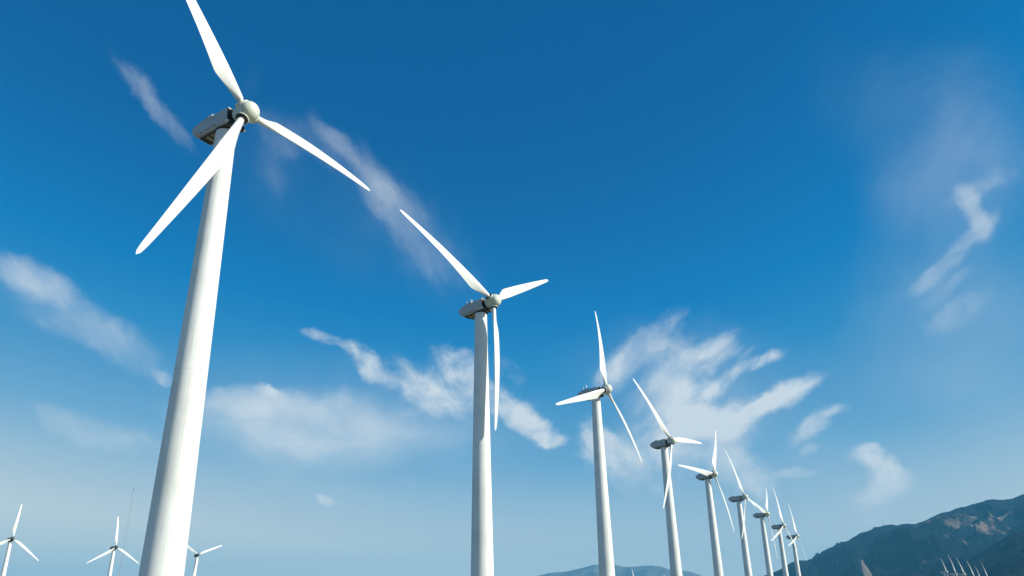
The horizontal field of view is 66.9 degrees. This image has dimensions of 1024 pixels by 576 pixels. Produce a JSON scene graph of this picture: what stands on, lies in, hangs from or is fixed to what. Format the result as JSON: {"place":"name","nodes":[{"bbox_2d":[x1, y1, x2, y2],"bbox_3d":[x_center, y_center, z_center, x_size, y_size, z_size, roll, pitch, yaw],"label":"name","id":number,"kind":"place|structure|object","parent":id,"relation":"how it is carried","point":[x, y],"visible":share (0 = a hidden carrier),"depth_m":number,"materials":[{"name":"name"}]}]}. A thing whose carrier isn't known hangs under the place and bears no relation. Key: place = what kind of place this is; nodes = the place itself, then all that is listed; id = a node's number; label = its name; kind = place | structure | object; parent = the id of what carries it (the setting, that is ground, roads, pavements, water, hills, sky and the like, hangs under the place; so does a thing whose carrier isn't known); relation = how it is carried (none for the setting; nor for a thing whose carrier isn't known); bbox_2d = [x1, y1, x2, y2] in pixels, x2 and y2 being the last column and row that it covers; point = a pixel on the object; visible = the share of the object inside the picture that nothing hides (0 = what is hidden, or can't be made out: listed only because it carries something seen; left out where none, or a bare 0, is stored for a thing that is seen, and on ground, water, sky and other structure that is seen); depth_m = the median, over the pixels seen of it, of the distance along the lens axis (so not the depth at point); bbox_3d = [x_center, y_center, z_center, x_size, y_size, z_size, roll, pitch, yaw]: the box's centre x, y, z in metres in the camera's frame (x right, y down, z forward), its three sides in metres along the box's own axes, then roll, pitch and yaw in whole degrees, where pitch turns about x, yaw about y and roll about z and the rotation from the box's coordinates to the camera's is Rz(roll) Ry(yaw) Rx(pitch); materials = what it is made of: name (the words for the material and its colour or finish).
{"place":"outdoors","nodes":[
{"label":"outdoors","id":0,"kind":"place"},
{"bbox_2d":[0,0,1023,575],"label":"sky","id":1,"kind":"structure","parent":0,"point":[796,226],"materials":[{"name":"blue"}]},
{"bbox_2d":[539,565,700,575],"bbox_3d":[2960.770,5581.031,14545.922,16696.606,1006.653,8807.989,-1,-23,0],"label":"distant hills","id":2,"kind":"structure","parent":0,"point":[592,570],"depth_m":15850.26,"materials":[{"name":"blue"}]},
{"bbox_2d":[847,559,871,575],"bbox_3d":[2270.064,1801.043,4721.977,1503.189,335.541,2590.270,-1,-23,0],"label":"bare knoll","id":3,"kind":"structure","parent":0,"point":[860,568],"depth_m":4824.69,"materials":[{"name":"stone"}]},
{"bbox_2d":[765,494,1023,575],"bbox_3d":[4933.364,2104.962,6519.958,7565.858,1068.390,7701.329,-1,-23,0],"label":"mountain","id":4,"kind":"structure","parent":0,"point":[962,535],"depth_m":6021.66,"materials":[{"name":"blue stone"}]},
{"bbox_2d":[949,529,1023,575],"bbox_3d":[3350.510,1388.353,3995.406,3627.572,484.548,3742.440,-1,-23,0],"label":"foothill","id":5,"kind":"structure","parent":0,"point":[1004,556],"depth_m":4030.47,"materials":[{"name":"blue stone"}]},
{"bbox_3d":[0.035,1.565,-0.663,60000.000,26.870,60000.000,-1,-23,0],"label":"ground","id":6,"kind":"structure","parent":0,"visible":0},
{"bbox_2d":[0,505,38,575],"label":"wind turbine","id":7,"kind":"object","parent":6,"relation":"on","point":[10,540],"visible":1,"depth_m":445.89,"materials":[{"name":"paint"}]},
{"bbox_2d":[87,517,138,575],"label":"wind turbine","id":8,"kind":"object","parent":6,"relation":"on","point":[113,548],"visible":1,"depth_m":507.71,"materials":[{"name":"paint"}]},
{"bbox_2d":[95,488,138,575],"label":"met mast","id":9,"kind":"object","parent":6,"relation":"on","point":[125,535],"visible":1,"depth_m":449.25,"materials":[{"name":"grey metal"}]},
{"bbox_2d":[187,545,221,575],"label":"wind turbine","id":10,"kind":"object","parent":6,"relation":"on","point":[196,555],"visible":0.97,"depth_m":589.64,"materials":[{"name":"paint"}]},
{"bbox_2d":[136,0,369,575],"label":"wind turbine","id":11,"kind":"object","parent":6,"relation":"on","point":[164,552],"visible":1,"depth_m":65.39,"materials":[{"name":"paint"}]},
{"bbox_2d":[400,210,547,575],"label":"wind turbine","id":12,"kind":"object","parent":6,"relation":"on","point":[482,563],"visible":1,"depth_m":112.86,"materials":[{"name":"paint"}]},
{"bbox_2d":[556,312,641,575],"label":"wind turbine","id":13,"kind":"object","parent":6,"relation":"on","point":[594,395],"visible":1,"depth_m":155.08,"materials":[{"name":"paint"}]},
{"bbox_2d":[633,379,701,575],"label":"wind turbine","id":14,"kind":"object","parent":6,"relation":"on","point":[663,445],"visible":1,"depth_m":205.19,"materials":[{"name":"paint"}]},
{"bbox_2d":[679,430,733,575],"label":"wind turbine","id":15,"kind":"object","parent":6,"relation":"on","point":[706,475],"visible":1,"depth_m":251.98,"materials":[{"name":"paint"}]},
{"bbox_2d":[725,450,754,575],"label":"wind turbine","id":16,"kind":"object","parent":6,"relation":"on","point":[744,546],"visible":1,"depth_m":300.57,"materials":[{"name":"paint"}]},
{"bbox_2d":[751,490,776,575],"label":"wind turbine","id":17,"kind":"object","parent":6,"relation":"on","point":[761,516],"visible":0.97,"depth_m":350.59,"materials":[{"name":"paint"}]},
{"bbox_2d":[771,489,796,575],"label":"wind turbine","id":18,"kind":"object","parent":6,"relation":"on","point":[779,527],"visible":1,"depth_m":392.70,"materials":[{"name":"paint"}]},
{"bbox_2d":[786,504,805,575],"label":"wind turbine","id":19,"kind":"object","parent":6,"relation":"on","point":[796,561],"visible":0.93,"depth_m":450.26,"materials":[{"name":"paint"}]},
{"bbox_2d":[948,555,957,575],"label":"wind turbine","id":20,"kind":"object","parent":6,"relation":"on","point":[954,574],"visible":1,"depth_m":786.12,"materials":[{"name":"paint"}]}
]}

